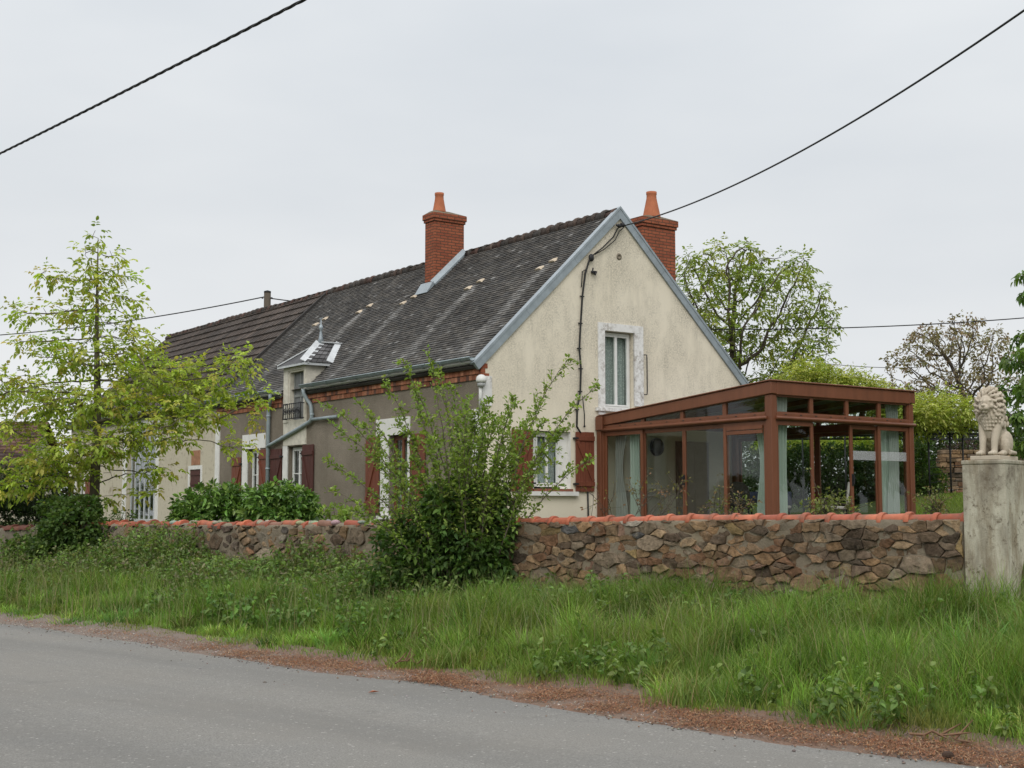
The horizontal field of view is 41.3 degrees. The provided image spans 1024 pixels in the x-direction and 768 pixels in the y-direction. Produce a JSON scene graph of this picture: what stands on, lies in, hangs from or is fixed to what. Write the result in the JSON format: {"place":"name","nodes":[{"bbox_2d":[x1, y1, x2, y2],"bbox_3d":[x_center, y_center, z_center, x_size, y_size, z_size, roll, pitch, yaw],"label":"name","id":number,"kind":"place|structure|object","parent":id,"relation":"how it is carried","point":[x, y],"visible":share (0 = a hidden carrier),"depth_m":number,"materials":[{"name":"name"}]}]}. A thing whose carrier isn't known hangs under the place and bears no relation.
{"place":"outdoors","nodes":[
{"label":"outdoors","id":0,"kind":"place"},
{"bbox_2d":[0,422,68,521],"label":"house","id":1,"kind":"structure","parent":0,"point":[16,454],"depth_m":68.59,"materials":[{"name":"tile"}]},
{"bbox_2d":[0,0,305,154],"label":"overhead cable","id":2,"kind":"object","parent":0,"point":[176,64],"visible":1,"depth_m":12.97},
{"bbox_2d":[0,624,986,767],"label":"road","id":3,"kind":"structure","parent":0,"point":[76,701],"depth_m":10.04,"materials":[{"name":"grey asphalt"}]},
{"bbox_2d":[0,612,1023,767],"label":"road shoulder","id":4,"kind":"object","parent":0,"point":[618,715],"visible":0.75,"depth_m":11.71},
{"bbox_2d":[395,648,422,663],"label":"fallen branch","id":5,"kind":"object","parent":4,"relation":"on","point":[407,659],"visible":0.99,"depth_m":13.74,"materials":[{"name":"brown wood"}]},
{"bbox_2d":[1,615,1016,767],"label":"chippings","id":6,"kind":"object","parent":4,"relation":"on","point":[734,737],"visible":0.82,"depth_m":12.44,"materials":[{"name":"gravel"}]},
{"bbox_2d":[0,616,1023,767],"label":"pine needles","id":7,"kind":"object","parent":4,"relation":"on","point":[909,748],"visible":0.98,"depth_m":10.47,"materials":[{"name":"brown plant"}]},
{"bbox_2d":[909,720,972,743],"bbox_3d":[2.977,2.405,9.309,0.153,0.222,0.485,5,-7,-40],"label":"fallen branch","id":8,"kind":"object","parent":7,"relation":"on","point":[943,734],"visible":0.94,"depth_m":9.29,"materials":[{"name":"brown wood"}]},
{"bbox_2d":[942,751,953,759],"bbox_3d":[2.800,2.385,8.715,0.085,0.056,0.058,3,-6,-28],"label":"pine cone","id":9,"kind":"object","parent":4,"relation":"on","point":[946,754],"visible":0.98,"depth_m":8.69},
{"bbox_2d":[0,498,1023,737],"bbox_3d":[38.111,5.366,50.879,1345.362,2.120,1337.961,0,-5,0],"label":"ground","id":10,"kind":"structure","parent":0,"point":[867,509],"depth_m":16.19,"materials":[{"name":"soil"}]},
{"bbox_2d":[0,524,37,555],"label":"rendered wall","id":11,"kind":"structure","parent":10,"relation":"on","point":[6,532],"depth_m":27.06,"materials":[{"name":"beige paint"}]},
{"bbox_2d":[0,459,76,525],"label":"dark shrub","id":12,"kind":"object","parent":10,"relation":"on","point":[28,512],"visible":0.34,"depth_m":28.57,"materials":[{"name":"green plant"}]},
{"bbox_2d":[4,492,110,568],"bbox_3d":[-8.430,2.893,25.113,2.859,1.780,1.531,-2,-6,20],"label":"ivy bush","id":13,"kind":"object","parent":10,"relation":"on","point":[68,511],"visible":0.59,"depth_m":24.69,"materials":[{"name":"green plant"}]},
{"bbox_2d":[108,508,137,521],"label":"garden plant","id":14,"kind":"object","parent":10,"relation":"on","point":[127,517],"visible":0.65,"depth_m":27.32,"materials":[{"name":"green plant"}]},
{"bbox_2d":[0,216,280,513],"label":"walnut tree","id":15,"kind":"object","parent":10,"relation":"on","point":[95,411],"visible":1,"depth_m":26.74,"materials":[{"name":"green plant"}]},
{"bbox_2d":[165,477,253,521],"bbox_3d":[-5.673,2.373,25.905,1.871,1.202,1.424,0,-5,0],"label":"laurel","id":16,"kind":"object","parent":10,"relation":"on","point":[224,503],"visible":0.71,"depth_m":25.58,"materials":[{"name":"green plant"}]},
{"bbox_2d":[0,515,463,609],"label":"undergrowth","id":17,"kind":"object","parent":10,"relation":"on","point":[149,552],"visible":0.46,"depth_m":21.35,"materials":[{"name":"green plant"}]},
{"bbox_2d":[262,290,272,306],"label":"utility pole","id":18,"kind":"object","parent":10,"relation":"on","point":[267,297],"visible":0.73,"depth_m":50.42,"materials":[{"name":"grey wood"}]},
{"bbox_2d":[0,296,263,334],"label":"cable","id":19,"kind":"object","parent":18,"relation":"attached to","point":[147,317],"visible":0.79,"depth_m":52.60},
{"bbox_2d":[273,298,1023,329],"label":"pole cable","id":20,"kind":"object","parent":18,"relation":"attached to","point":[840,327],"visible":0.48,"depth_m":50.40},
{"bbox_2d":[236,476,325,521],"bbox_3d":[-4.264,2.289,25.176,1.727,1.184,1.270,0,-5,0],"label":"laurel","id":21,"kind":"object","parent":10,"relation":"on","point":[267,500],"visible":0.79,"depth_m":24.92,"materials":[{"name":"green plant"}]},
{"bbox_2d":[133,573,484,636],"bbox_3d":[-2.701,2.917,18.142,2.537,0.726,5.380,5,-7,-44],"label":"bramble patch","id":22,"kind":"object","parent":10,"relation":"on","point":[357,616],"visible":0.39,"depth_m":17.27,"materials":[{"name":"green plant"}]},
{"bbox_2d":[314,502,362,522],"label":"garden plant","id":23,"kind":"object","parent":10,"relation":"on","point":[342,516],"visible":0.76,"depth_m":24.26,"materials":[{"name":"green plant"}]},
{"bbox_2d":[65,191,748,521],"bbox_3d":[-5.477,0.051,41.388,8.017,9.030,27.515,4,-7,-35],"label":"farmhouse","id":24,"kind":"object","parent":10,"relation":"on","point":[519,316],"visible":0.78,"depth_m":31.76,"materials":[{"name":"paint"}]},
{"bbox_2d":[74,475,84,493],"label":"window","id":25,"kind":"structure","parent":24,"relation":"in","point":[75,484],"depth_m":49.20,"materials":[{"name":"white glass"}]},
{"bbox_2d":[121,419,159,521],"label":"glazed door","id":26,"kind":"structure","parent":24,"relation":"in","point":[155,498],"depth_m":44.25,"materials":[{"name":"metal"}]},
{"bbox_2d":[241,433,265,497],"bbox_3d":[-6.973,2.619,37.013,0.212,2.500,1.470,4,-7,-35],"label":"french window","id":27,"kind":"structure","parent":24,"relation":"in","point":[261,443],"depth_m":37.29,"materials":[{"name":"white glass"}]},
{"bbox_2d":[282,446,301,495],"bbox_3d":[-5.591,2.637,35.061,0.212,2.098,1.140,4,-7,-35],"label":"french window","id":28,"kind":"structure","parent":24,"relation":"in","point":[285,448],"depth_m":35.32,"materials":[{"name":"white glass"}]},
{"bbox_2d":[376,416,409,518],"bbox_3d":[-2.659,1.925,30.902,0.290,2.300,1.570,4,-7,-35],"label":"french window","id":29,"kind":"structure","parent":24,"relation":"in","point":[388,422],"depth_m":31.05,"materials":[{"name":"white wood"}]},
{"bbox_2d":[401,440,406,505],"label":"door curtain","id":30,"kind":"object","parent":24,"relation":"hanging from","point":[406,457],"depth_m":31.04,"materials":[{"name":"fabric"}]},
{"bbox_2d":[537,436,553,484],"bbox_3d":[0.663,1.631,29.217,0.610,1.090,0.043,4,-7,-35],"label":"lace curtain","id":31,"kind":"object","parent":24,"relation":"hanging from","point":[540,478],"visible":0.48,"depth_m":29.29,"materials":[{"name":"fabric"}]},
{"bbox_2d":[530,432,578,495],"bbox_3d":[0.852,1.704,29.074,1.240,1.378,0.300,4,-7,-35],"label":"window","id":32,"kind":"structure","parent":24,"relation":"in","point":[565,444],"depth_m":29.26,"materials":[{"name":"white paint"}]},
{"bbox_2d":[605,337,624,404],"bbox_3d":[2.245,-0.280,30.524,0.750,1.660,0.048,4,-7,-35],"label":"net curtain","id":33,"kind":"object","parent":24,"relation":"hanging from","point":[609,371],"visible":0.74,"depth_m":30.57,"materials":[{"name":"fabric"}]},
{"bbox_2d":[595,322,647,414],"bbox_3d":[2.392,-0.312,30.345,1.444,2.050,0.302,4,-7,-35],"label":"window","id":34,"kind":"structure","parent":24,"relation":"in","point":[638,366],"depth_m":30.48,"materials":[{"name":"white stone"}]},
{"bbox_2d":[649,438,663,455],"bbox_3d":[3.281,1.425,30.711,0.420,0.420,0.055,4,-7,-35],"label":"wall clock","id":35,"kind":"object","parent":24,"relation":"attached to","point":[656,446],"depth_m":30.70,"materials":[{"name":"black"}]},
{"bbox_2d":[675,441,708,514],"bbox_3d":[4.168,2.312,31.282,1.000,1.960,0.050,4,-7,-35],"label":"door","id":36,"kind":"structure","parent":24,"relation":"attached to","point":[698,471],"depth_m":31.31,"materials":[{"name":"paint"}]},
{"bbox_2d":[624,9,1023,225],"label":"service drop","id":37,"kind":"object","parent":24,"relation":"attached to","point":[942,65],"visible":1,"depth_m":20.33,"materials":[{"name":"black rubber"}]},
{"bbox_2d":[313,344,600,605],"bbox_3d":[-0.714,1.308,18.030,3.802,3.673,1.808,0,-5,0],"label":"arching shrub","id":38,"kind":"object","parent":10,"relation":"on","point":[455,519],"visible":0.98,"depth_m":17.82,"materials":[{"name":"green plant"}]},
{"bbox_2d":[59,462,955,500],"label":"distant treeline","id":39,"kind":"object","parent":10,"relation":"on","point":[743,479],"depth_m":133.47,"materials":[{"name":"green plant"}]},
{"bbox_2d":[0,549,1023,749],"bbox_3d":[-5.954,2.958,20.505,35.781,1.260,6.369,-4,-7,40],"label":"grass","id":40,"kind":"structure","parent":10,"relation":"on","point":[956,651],"depth_m":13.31,"materials":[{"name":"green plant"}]},
{"bbox_2d":[63,512,965,616],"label":"garden wall","id":41,"kind":"structure","parent":10,"relation":"on","point":[802,546],"depth_m":15.99,"materials":[{"name":"stone"}]},
{"bbox_2d":[580,468,694,515],"bbox_3d":[1.857,1.806,19.906,1.730,1.151,0.981,0,-5,0],"label":"rose bush","id":42,"kind":"object","parent":10,"relation":"on","point":[659,503],"visible":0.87,"depth_m":19.95,"materials":[{"name":"green plant"}]},
{"bbox_2d":[333,570,1022,737],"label":"verge weeds","id":43,"kind":"object","parent":10,"relation":"on","point":[894,702],"visible":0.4,"depth_m":12.38,"materials":[{"name":"green plant"}]},
{"bbox_2d":[689,474,761,514],"bbox_3d":[3.049,1.746,18.914,1.070,1.036,0.873,-3,-6,31],"label":"rose bush","id":44,"kind":"object","parent":10,"relation":"on","point":[721,507],"visible":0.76,"depth_m":18.88,"materials":[{"name":"green plant"}]},
{"bbox_2d":[595,379,916,516],"bbox_3d":[5.095,1.779,28.762,4.310,3.130,5.245,4,-7,-35],"label":"conservatory","id":45,"kind":"object","parent":10,"relation":"on","point":[739,414],"visible":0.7,"depth_m":27.49,"materials":[{"name":"wood"}]},
{"bbox_2d":[615,435,627,516],"bbox_3d":[2.373,2.044,29.387,0.072,2.060,0.500,4,-7,-35],"label":"curtain","id":46,"kind":"object","parent":45,"relation":"hanging from","point":[621,500],"visible":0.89,"depth_m":29.40,"materials":[{"name":"grey fabric"}]},
{"bbox_2d":[630,434,639,516],"bbox_3d":[2.637,2.015,29.086,0.072,2.060,0.440,4,-7,-35],"label":"curtain","id":47,"kind":"object","parent":45,"relation":"hanging from","point":[634,461],"visible":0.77,"depth_m":29.09,"materials":[{"name":"fabric"}]},
{"bbox_2d":[625,491,665,515],"bbox_3d":[2.886,2.779,30.103,1.100,0.810,0.380,4,-7,-35],"label":"sideboard","id":48,"kind":"object","parent":45,"relation":"in","point":[653,501],"visible":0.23,"depth_m":30.06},
{"bbox_2d":[730,482,752,514],"bbox_3d":[4.643,2.476,27.669,0.500,0.961,0.568,-2,-6,18],"label":"chair","id":49,"kind":"object","parent":45,"relation":"in","point":[740,487],"visible":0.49,"depth_m":27.44,"materials":[{"name":"wicker"}]},
{"bbox_2d":[756,425,764,514],"bbox_3d":[4.818,1.722,25.957,0.072,2.060,0.470,4,-7,-35],"label":"curtain","id":50,"kind":"object","parent":45,"relation":"hanging from","point":[761,489],"visible":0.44,"depth_m":26.00,"materials":[{"name":"fabric"}]},
{"bbox_2d":[750,492,791,505],"bbox_3d":[5.299,2.652,28.521,1.160,0.768,1.160,4,-7,-35],"label":"round table","id":51,"kind":"object","parent":45,"relation":"in","point":[755,494],"visible":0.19,"depth_m":28.10,"materials":[{"name":"blue fabric"}]},
{"bbox_2d":[777,397,786,411],"bbox_3d":[5.105,0.407,25.970,0.420,0.320,0.072,4,-7,-35],"label":"valance","id":52,"kind":"object","parent":45,"relation":"hanging from","point":[781,404],"visible":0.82,"depth_m":26.01,"materials":[{"name":"white"}]},
{"bbox_2d":[778,425,787,513],"bbox_3d":[5.098,1.716,25.892,0.520,2.060,0.072,4,-7,-35],"label":"curtain","id":53,"kind":"object","parent":45,"relation":"hanging from","point":[782,444],"visible":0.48,"depth_m":25.95,"materials":[{"name":"fabric"}]},
{"bbox_2d":[822,482,849,512],"bbox_3d":[6.665,2.495,27.869,0.568,0.961,0.500,-1,-5,12],"label":"chair","id":54,"kind":"object","parent":45,"relation":"in","point":[847,495],"visible":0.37,"depth_m":27.64,"materials":[{"name":"white plastic"}]},
{"bbox_2d":[881,430,888,513],"bbox_3d":[7.629,1.895,27.802,0.550,2.060,0.072,4,-7,-35],"label":"curtain","id":55,"kind":"object","parent":45,"relation":"hanging from","point":[885,457],"visible":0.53,"depth_m":27.83,"materials":[{"name":"fabric"}]},
{"bbox_2d":[885,404,899,513],"bbox_3d":[7.818,1.659,27.861,0.500,2.540,0.072,4,-7,-35],"label":"curtain","id":56,"kind":"object","parent":45,"relation":"hanging from","point":[893,501],"visible":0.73,"depth_m":27.86,"materials":[{"name":"white fabric"}]},
{"bbox_2d":[675,232,846,382],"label":"walnut tree","id":57,"kind":"object","parent":10,"relation":"on","point":[731,336],"visible":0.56,"depth_m":51.94,"materials":[{"name":"green plant"}]},
{"bbox_2d":[750,437,902,502],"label":"hedge shoots","id":58,"kind":"object","parent":10,"relation":"on","point":[858,442],"visible":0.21,"depth_m":43.06,"materials":[{"name":"green plant"}]},
{"bbox_2d":[799,468,872,514],"bbox_3d":[4.335,1.698,18.718,1.014,1.099,1.320,0,-5,0],"label":"rose bush","id":59,"kind":"object","parent":10,"relation":"on","point":[825,505],"visible":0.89,"depth_m":18.31,"materials":[{"name":"green plant"}]},
{"bbox_2d":[742,441,938,510],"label":"garden hedge","id":60,"kind":"object","parent":10,"relation":"on","point":[865,483],"visible":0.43,"depth_m":42.16,"materials":[{"name":"green plant"}]},
{"bbox_2d":[773,350,978,513],"bbox_3d":[10.693,1.504,37.751,6.949,4.986,4.548,0,-5,0],"label":"pergola","id":61,"kind":"object","parent":10,"relation":"on","point":[937,418],"visible":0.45,"depth_m":37.02,"materials":[{"name":"green plant"}]},
{"bbox_2d":[742,420,1023,486],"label":"back hedge","id":62,"kind":"object","parent":10,"relation":"on","point":[746,445],"visible":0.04,"depth_m":46.80,"materials":[{"name":"green plant"}]},
{"bbox_2d":[914,432,949,496],"bbox_3d":[11.806,2.333,38.599,1.252,2.081,1.319,0,-5,0],"label":"garden bush","id":63,"kind":"object","parent":10,"relation":"on","point":[921,463],"visible":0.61,"depth_m":38.39,"materials":[{"name":"green plant"}]},
{"bbox_2d":[900,492,963,514],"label":"lawn grass","id":64,"kind":"structure","parent":10,"relation":"on","point":[919,510],"depth_m":33.83,"materials":[{"name":"green plant"}]},
{"bbox_2d":[936,450,1023,492],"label":"dry stone wall","id":65,"kind":"structure","parent":64,"relation":"on","point":[943,457],"depth_m":41.46,"materials":[{"name":"brown stone"}]},
{"bbox_2d":[906,479,960,513],"bbox_3d":[6.184,1.880,19.898,0.757,1.008,0.895,-1,-6,14],"label":"rose bush","id":66,"kind":"object","parent":10,"relation":"on","point":[939,505],"visible":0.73,"depth_m":19.79,"materials":[{"name":"green plant"}]},
{"bbox_2d":[879,309,1020,486],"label":"copper tree","id":67,"kind":"object","parent":10,"relation":"on","point":[952,351],"visible":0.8,"depth_m":58.08,"materials":[{"name":"brown plant"}]},
{"bbox_2d":[939,437,978,486],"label":"purple shrub","id":68,"kind":"object","parent":10,"relation":"on","point":[959,446],"visible":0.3,"depth_m":43.08,"materials":[{"name":"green plant"}]},
{"bbox_2d":[961,459,1023,604],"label":"gate pillar","id":69,"kind":"structure","parent":10,"relation":"on","point":[993,499],"depth_m":13.74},
{"bbox_2d":[970,386,1017,459],"bbox_3d":[4.970,0.403,14.011,0.356,0.771,0.537,-5,-7,42],"label":"lion statue","id":70,"kind":"object","parent":69,"relation":"on","point":[995,436],"visible":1,"depth_m":13.91,"materials":[{"name":"stone"}]},
{"bbox_2d":[996,270,1023,460],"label":"lime tree","id":71,"kind":"object","parent":10,"relation":"on","point":[1016,419],"visible":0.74,"depth_m":27.08,"materials":[{"name":"green plant"}]},
{"bbox_2d":[0,0,1023,495],"label":"sky","id":72,"kind":"structure","parent":0,"point":[305,152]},
{"bbox_2d":[826,363,916,367],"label":"cable","id":73,"kind":"object","parent":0,"point":[873,367],"visible":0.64,"depth_m":75.41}
]}

